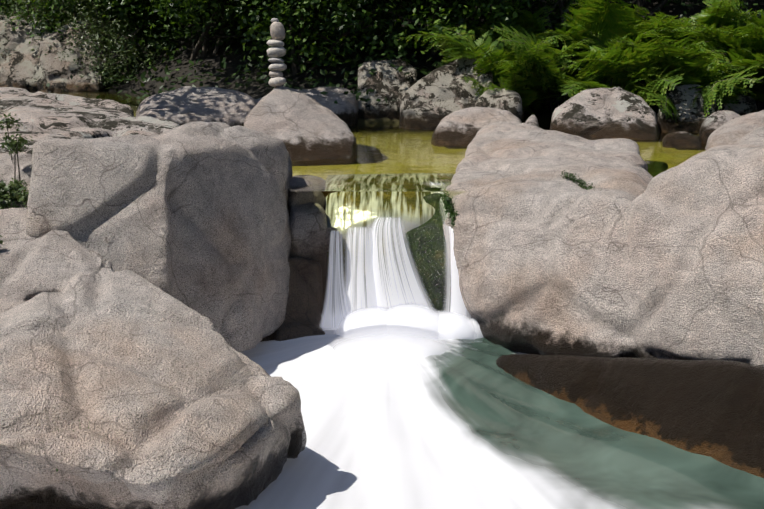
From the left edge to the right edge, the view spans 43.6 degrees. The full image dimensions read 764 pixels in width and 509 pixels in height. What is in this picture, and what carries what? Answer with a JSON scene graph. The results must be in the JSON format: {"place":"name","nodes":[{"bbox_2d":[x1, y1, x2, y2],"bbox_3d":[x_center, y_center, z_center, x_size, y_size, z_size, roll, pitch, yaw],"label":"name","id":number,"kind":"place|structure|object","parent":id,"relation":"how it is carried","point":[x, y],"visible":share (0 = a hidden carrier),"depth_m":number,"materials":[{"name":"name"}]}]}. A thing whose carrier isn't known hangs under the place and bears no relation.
{"place":"outdoors","nodes":[
{"label":"outdoors","id":0,"kind":"place"},
{"bbox_2d":[29,91,154,105],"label":"water","id":1,"kind":"structure","parent":0,"point":[123,98],"depth_m":15.37,"materials":[{"name":"green liquid"}]},
{"bbox_2d":[21,0,763,123],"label":"terrain","id":2,"kind":"structure","parent":0,"point":[254,91],"depth_m":16.34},
{"bbox_2d":[0,110,33,247],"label":"bush","id":3,"kind":"object","parent":2,"relation":"on","point":[16,146],"visible":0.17,"depth_m":6.05,"materials":[{"name":"green plant"}]},
{"bbox_2d":[0,0,49,19],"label":"shrub","id":4,"kind":"object","parent":2,"relation":"on","point":[6,6],"visible":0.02,"depth_m":20.14,"materials":[{"name":"green plant"}]},
{"bbox_2d":[0,0,78,55],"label":"crag bush","id":5,"kind":"object","parent":2,"relation":"on","point":[28,10],"visible":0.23,"depth_m":17.82,"materials":[{"name":"green plant"}]},
{"bbox_2d":[0,15,104,91],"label":"crag rock","id":6,"kind":"object","parent":2,"relation":"on","point":[24,67],"visible":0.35,"depth_m":17.09,"materials":[{"name":"grey stone"}]},
{"bbox_2d":[13,0,91,26],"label":"crag bush","id":7,"kind":"object","parent":2,"relation":"on","point":[51,10],"visible":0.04,"depth_m":18.21,"materials":[{"name":"green plant"}]},
{"bbox_2d":[0,0,151,29],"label":"shrub","id":8,"kind":"object","parent":2,"relation":"on","point":[34,9],"visible":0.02,"depth_m":19.75,"materials":[{"name":"green plant"}]},
{"bbox_2d":[0,87,179,154],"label":"rock","id":9,"kind":"object","parent":2,"relation":"on","point":[44,116],"visible":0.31,"depth_m":8.57,"materials":[{"name":"stone"}]},
{"bbox_2d":[25,0,156,90],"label":"crag bush","id":10,"kind":"object","parent":2,"relation":"on","point":[102,32],"visible":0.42,"depth_m":17.19,"materials":[{"name":"green plant"}]},
{"bbox_2d":[36,0,152,56],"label":"crag bush","id":11,"kind":"object","parent":2,"relation":"on","point":[80,11],"visible":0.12,"depth_m":17.62,"materials":[{"name":"green plant"}]},
{"bbox_2d":[7,0,208,62],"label":"shrub","id":12,"kind":"object","parent":2,"relation":"on","point":[138,14],"visible":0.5,"depth_m":17.72,"materials":[{"name":"green plant"}]},
{"bbox_2d":[34,14,184,91],"bbox_3d":[-4.913,-3.389,17.082,2.554,1.913,1.956,-6,14,-27],"label":"crag bush","id":13,"kind":"object","parent":2,"relation":"on","point":[108,69],"visible":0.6,"depth_m":17.02,"materials":[{"name":"green plant"}]},
{"bbox_2d":[54,0,207,33],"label":"shrub","id":14,"kind":"object","parent":2,"relation":"on","point":[156,14],"visible":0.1,"depth_m":18.63,"materials":[{"name":"green plant"}]},
{"bbox_2d":[113,0,323,70],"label":"shrub","id":15,"kind":"object","parent":2,"relation":"on","point":[218,11],"visible":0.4,"depth_m":16.67,"materials":[{"name":"green plant"}]},
{"bbox_2d":[136,86,358,126],"bbox_3d":[-1.912,-1.946,13.476,3.147,0.894,4.121,0,12,2],"label":"rock","id":16,"kind":"object","parent":2,"relation":"on","point":[185,105],"visible":0.38,"depth_m":12.27,"materials":[{"name":"stone"}]},
{"bbox_2d":[202,0,328,33],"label":"shrub","id":17,"kind":"object","parent":2,"relation":"on","point":[241,4],"visible":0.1,"depth_m":15.40,"materials":[{"name":"green plant"}]},
{"bbox_2d":[244,86,356,197],"bbox_3d":[-0.868,-1.116,9.947,1.264,1.279,1.958,0,12,2],"label":"boulder","id":18,"kind":"object","parent":2,"relation":"on","point":[301,126],"visible":0.42,"depth_m":9.40,"materials":[{"name":"stone"}]},
{"bbox_2d":[267,18,286,86],"bbox_3d":[-1.080,-2.066,9.769,0.206,0.692,0.269,0,12,2],"label":"cairn","id":19,"kind":"object","parent":18,"relation":"on","point":[275,52],"visible":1,"depth_m":9.73,"materials":[{"name":"grey stone"}]},
{"bbox_2d":[288,177,326,308],"bbox_3d":[-0.600,0.041,7.663,0.348,1.352,1.179,-1,12,-3],"label":"rock","id":20,"kind":"object","parent":2,"relation":"on","point":[308,220],"visible":0.35,"depth_m":7.12,"materials":[{"name":"stone"}]},
{"bbox_2d":[215,0,424,66],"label":"shrub","id":21,"kind":"object","parent":2,"relation":"on","point":[258,47],"visible":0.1,"depth_m":15.77,"materials":[{"name":"green plant"}]},
{"bbox_2d":[156,0,485,75],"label":"shrub","id":22,"kind":"object","parent":2,"relation":"on","point":[346,11],"visible":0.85,"depth_m":14.72,"materials":[{"name":"green plant"}]},
{"bbox_2d":[324,191,436,314],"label":"waterfall","id":23,"kind":"structure","parent":2,"relation":"on","point":[344,210],"depth_m":7.20,"materials":[{"name":"liquid"}]},
{"bbox_2d":[357,59,417,119],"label":"rock","id":24,"kind":"object","parent":2,"relation":"on","point":[389,82],"visible":0.54,"depth_m":13.85,"materials":[{"name":"stone"}]},
{"bbox_2d":[34,0,763,103],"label":"ivy","id":25,"kind":"object","parent":2,"relation":"on","point":[286,84],"visible":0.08,"depth_m":15.30,"materials":[{"name":"green plant"}]},
{"bbox_2d":[404,193,450,314],"bbox_3d":[0.369,0.127,7.499,0.454,1.260,1.030,0,12,2],"label":"split rock","id":26,"kind":"object","parent":2,"relation":"on","point":[426,243],"visible":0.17,"depth_m":7.03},
{"bbox_2d":[399,57,492,128],"bbox_3d":[0.971,-2.286,13.864,1.442,1.233,2.664,0,12,2],"label":"rock","id":27,"kind":"object","parent":2,"relation":"on","point":[433,98],"visible":0.46,"depth_m":12.96,"materials":[{"name":"stone"}]},
{"bbox_2d":[355,0,562,66],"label":"shrub","id":28,"kind":"object","parent":2,"relation":"on","point":[479,4],"visible":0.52,"depth_m":14.86,"materials":[{"name":"green plant"}]},
{"bbox_2d":[399,21,570,94],"bbox_3d":[1.476,-2.624,13.492,2.408,1.362,1.450,9,15,37],"label":"fern","id":29,"kind":"object","parent":2,"relation":"on","point":[483,52],"visible":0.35,"depth_m":13.37,"materials":[{"name":"green plant"}]},
{"bbox_2d":[475,88,521,121],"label":"rock","id":30,"kind":"object","parent":2,"relation":"on","point":[508,100],"visible":0.48,"depth_m":12.44,"materials":[{"name":"stone"}]},
{"bbox_2d":[461,5,552,48],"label":"fern","id":31,"kind":"object","parent":2,"relation":"on","point":[496,35],"visible":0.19,"depth_m":14.76,"materials":[{"name":"green plant"}]},
{"bbox_2d":[462,38,588,122],"bbox_3d":[1.909,-2.323,13.311,1.563,1.361,1.986,8,14,32],"label":"fern","id":32,"kind":"object","parent":2,"relation":"on","point":[526,93],"visible":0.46,"depth_m":12.80,"materials":[{"name":"green plant"}]},
{"bbox_2d":[474,0,581,28],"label":"shrub","id":33,"kind":"object","parent":2,"relation":"on","point":[569,3],"visible":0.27,"depth_m":16.42,"materials":[{"name":"green plant"}]},
{"bbox_2d":[502,0,573,38],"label":"fern","id":34,"kind":"object","parent":2,"relation":"on","point":[527,20],"visible":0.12,"depth_m":14.63,"materials":[{"name":"green plant"}]},
{"bbox_2d":[497,24,585,89],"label":"fern","id":35,"kind":"object","parent":2,"relation":"on","point":[550,50],"visible":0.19,"depth_m":14.19,"materials":[{"name":"green plant"}]},
{"bbox_2d":[447,0,650,29],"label":"understory","id":36,"kind":"object","parent":2,"relation":"on","point":[561,4],"visible":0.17,"depth_m":16.48,"materials":[{"name":"green plant"}]},
{"bbox_2d":[491,22,614,113],"bbox_3d":[2.213,-2.503,13.370,2.328,1.454,1.726,-6,13,-24],"label":"fern","id":37,"kind":"object","parent":2,"relation":"on","point":[518,45],"visible":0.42,"depth_m":12.82,"materials":[{"name":"green plant"}]},
{"bbox_2d":[513,28,609,97],"bbox_3d":[2.684,-2.752,13.970,2.207,1.180,1.729,10,15,38],"label":"fern","id":38,"kind":"object","parent":2,"relation":"on","point":[581,56],"visible":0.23,"depth_m":13.51,"materials":[{"name":"green plant"}]},
{"bbox_2d":[443,121,763,365],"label":"rock","id":39,"kind":"object","parent":2,"relation":"on","point":[633,258],"visible":0.83,"depth_m":6.13,"materials":[{"name":"stone"}]},
{"bbox_2d":[439,191,457,232],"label":"plant","id":40,"kind":"object","parent":39,"relation":"attached to","point":[446,202],"visible":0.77,"depth_m":6.98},
{"bbox_2d":[560,170,601,190],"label":"moss","id":41,"kind":"object","parent":39,"relation":"on","point":[581,181],"visible":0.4,"depth_m":6.78,"materials":[{"name":"green plant"}]},
{"bbox_2d":[549,87,659,138],"bbox_3d":[2.845,-1.707,12.213,1.411,0.871,2.442,3,13,15],"label":"rock","id":42,"kind":"object","parent":2,"relation":"on","point":[606,113],"visible":0.56,"depth_m":11.54,"materials":[{"name":"stone"}]},
{"bbox_2d":[541,0,671,54],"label":"fern","id":43,"kind":"object","parent":2,"relation":"on","point":[608,20],"visible":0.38,"depth_m":13.89,"materials":[{"name":"green plant"}]},
{"bbox_2d":[532,14,703,63],"bbox_3d":[3.292,-2.804,13.832,2.237,1.450,1.529,12,17,43],"label":"fern","id":44,"kind":"object","parent":2,"relation":"on","point":[606,44],"visible":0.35,"depth_m":13.58,"materials":[{"name":"green plant"}]},
{"bbox_2d":[568,2,670,32],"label":"fern","id":45,"kind":"object","parent":2,"relation":"on","point":[635,17],"depth_m":14.63,"materials":[{"name":"green plant"}]},
{"bbox_2d":[540,41,708,111],"bbox_3d":[3.283,-2.255,13.172,2.183,1.354,2.250,0,12,2],"label":"fern","id":46,"kind":"object","parent":2,"relation":"on","point":[574,85],"visible":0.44,"depth_m":12.72,"materials":[{"name":"green plant"}]},
{"bbox_2d":[496,354,763,477],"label":"ledge rock","id":47,"kind":"object","parent":2,"relation":"on","point":[714,409],"visible":0.48,"depth_m":5.30,"materials":[{"name":"stone"}]},
{"bbox_2d":[562,38,726,107],"bbox_3d":[3.527,-2.371,13.242,2.078,1.382,2.698,2,12,10],"label":"fern","id":48,"kind":"object","parent":2,"relation":"on","point":[612,54],"visible":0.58,"depth_m":12.68,"materials":[{"name":"green plant"}]},
{"bbox_2d":[617,11,723,46],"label":"fern","id":49,"kind":"object","parent":2,"relation":"on","point":[647,27],"visible":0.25,"depth_m":14.30,"materials":[{"name":"green plant"}]},
{"bbox_2d":[630,0,711,16],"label":"understory","id":50,"kind":"object","parent":2,"relation":"on","point":[660,4],"visible":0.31,"depth_m":17.53,"materials":[{"name":"green plant"}]},
{"bbox_2d":[596,32,762,124],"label":"fern","id":51,"kind":"object","parent":2,"relation":"on","point":[719,87],"visible":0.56,"depth_m":12.43,"materials":[{"name":"green plant"}]},
{"bbox_2d":[604,41,762,103],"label":"fern","id":52,"kind":"object","parent":2,"relation":"on","point":[711,59],"visible":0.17,"depth_m":13.20,"materials":[{"name":"green plant"}]},
{"bbox_2d":[657,84,721,131],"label":"rock","id":53,"kind":"object","parent":2,"relation":"on","point":[692,119],"visible":0.44,"depth_m":12.35,"materials":[{"name":"stone"}]},
{"bbox_2d":[666,25,757,58],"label":"fern","id":54,"kind":"object","parent":2,"relation":"on","point":[690,43],"visible":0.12,"depth_m":14.30,"materials":[{"name":"green plant"}]},
{"bbox_2d":[666,0,762,31],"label":"fern","id":55,"kind":"object","parent":2,"relation":"on","point":[718,13],"visible":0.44,"depth_m":14.70,"materials":[{"name":"green plant"}]},
{"bbox_2d":[666,29,763,102],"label":"fern","id":56,"kind":"object","parent":2,"relation":"on","point":[757,65],"visible":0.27,"depth_m":13.12,"materials":[{"name":"green plant"}]},
{"bbox_2d":[686,20,763,100],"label":"fern","id":57,"kind":"object","parent":2,"relation":"on","point":[749,41],"visible":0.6,"depth_m":13.53,"materials":[{"name":"green plant"}]},
{"bbox_2d":[705,110,763,150],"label":"rock","id":58,"kind":"object","parent":2,"relation":"on","point":[746,128],"visible":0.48,"depth_m":9.27,"materials":[{"name":"stone"}]},
{"bbox_2d":[721,94,757,115],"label":"rock","id":59,"kind":"object","parent":2,"relation":"on","point":[746,104],"visible":0.38,"depth_m":13.30,"materials":[{"name":"stone"}]},
{"bbox_2d":[740,10,751,23],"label":"fern","id":60,"kind":"object","parent":2,"relation":"on","point":[743,14],"visible":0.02,"depth_m":15.06,"materials":[{"name":"green plant"}]},
{"bbox_2d":[731,11,763,34],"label":"fern","id":61,"kind":"object","parent":2,"relation":"on","point":[757,20],"visible":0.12,"depth_m":14.63,"materials":[{"name":"green plant"}]},
{"bbox_2d":[731,67,763,110],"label":"fern","id":62,"kind":"object","parent":2,"relation":"on","point":[756,98],"visible":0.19,"depth_m":13.53,"materials":[{"name":"green plant"}]},
{"bbox_2d":[746,81,763,98],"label":"fern","id":63,"kind":"object","parent":2,"relation":"on","point":[762,86],"visible":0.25,"depth_m":13.56,"materials":[{"name":"green plant"}]},
{"bbox_2d":[134,114,706,191],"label":"pool water","id":64,"kind":"structure","parent":0,"point":[391,158],"depth_m":8.84,"materials":[{"name":"yellow"}]},
{"bbox_2d":[431,107,521,144],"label":"rock","id":65,"kind":"object","parent":64,"relation":"in","point":[462,126],"visible":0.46,"depth_m":10.86,"materials":[{"name":"stone"}]},
{"bbox_2d":[525,115,538,126],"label":"rock","id":66,"kind":"object","parent":64,"relation":"in","point":[532,120],"visible":0.21,"depth_m":11.43,"materials":[{"name":"stone"}]},
{"bbox_2d":[662,131,701,146],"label":"rock","id":67,"kind":"object","parent":64,"relation":"in","point":[682,139],"visible":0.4,"depth_m":10.35,"materials":[{"name":"stone"}]},
{"bbox_2d":[699,110,739,142],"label":"rock","id":68,"kind":"object","parent":64,"relation":"in","point":[713,122],"visible":0.33,"depth_m":10.88,"materials":[{"name":"stone"}]},
{"bbox_2d":[235,330,763,508],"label":"pool water","id":69,"kind":"structure","parent":0,"point":[465,424],"depth_m":5.09,"materials":[{"name":"liquid"}]},
{"bbox_2d":[0,260,306,508],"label":"rock","id":70,"kind":"object","parent":69,"relation":"in","point":[181,404],"visible":0.98,"depth_m":4.18,"materials":[{"name":"stone"}]},
{"bbox_2d":[0,208,103,313],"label":"rock","id":71,"kind":"object","parent":70,"relation":"on","point":[49,261],"visible":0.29,"depth_m":5.35,"materials":[{"name":"stone"}]},
{"bbox_2d":[26,121,292,351],"bbox_3d":[-1.604,-0.148,6.851,1.883,1.620,2.619,0,12,2],"label":"rock","id":72,"kind":"object","parent":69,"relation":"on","point":[194,216],"visible":0.77,"depth_m":5.99,"materials":[{"name":"stone"}]},
{"bbox_2d":[0,153,31,209],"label":"rock","id":73,"kind":"object","parent":72,"relation":"on","point":[7,166],"visible":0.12,"depth_m":6.31,"materials":[{"name":"stone"}]},
{"bbox_2d":[103,236,112,247],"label":"rock","id":74,"kind":"object","parent":72,"relation":"on","point":[108,241],"visible":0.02,"depth_m":5.69,"materials":[{"name":"stone"}]},
{"bbox_2d":[260,228,341,341],"bbox_3d":[-0.644,0.321,7.243,0.738,1.055,1.265,0,12,2],"label":"rock","id":75,"kind":"object","parent":69,"relation":"in","point":[304,310],"visible":0.27,"depth_m":6.90,"materials":[{"name":"stone"}]},
{"bbox_2d":[320,230,348,327],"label":"waterfall","id":76,"kind":"object","parent":69,"relation":"on","point":[338,307],"visible":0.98,"depth_m":6.85,"materials":[{"name":"white liquid"}]},
{"bbox_2d":[337,226,377,330],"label":"waterfall","id":77,"kind":"object","parent":69,"relation":"on","point":[360,301],"visible":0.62,"depth_m":6.88,"materials":[{"name":"white liquid"}]},
{"bbox_2d":[321,303,482,360],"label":"foam","id":78,"kind":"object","parent":69,"relation":"on","point":[406,325],"depth_m":6.64,"materials":[{"name":"liquid"}]},
{"bbox_2d":[371,217,437,315],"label":"waterfall","id":79,"kind":"object","parent":69,"relation":"on","point":[393,287],"visible":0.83,"depth_m":6.87,"materials":[{"name":"white liquid"}]},
{"bbox_2d":[421,181,471,320],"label":"waterfall","id":80,"kind":"object","parent":69,"relation":"on","point":[457,306],"visible":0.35,"depth_m":6.82,"materials":[{"name":"white liquid"}]}
]}

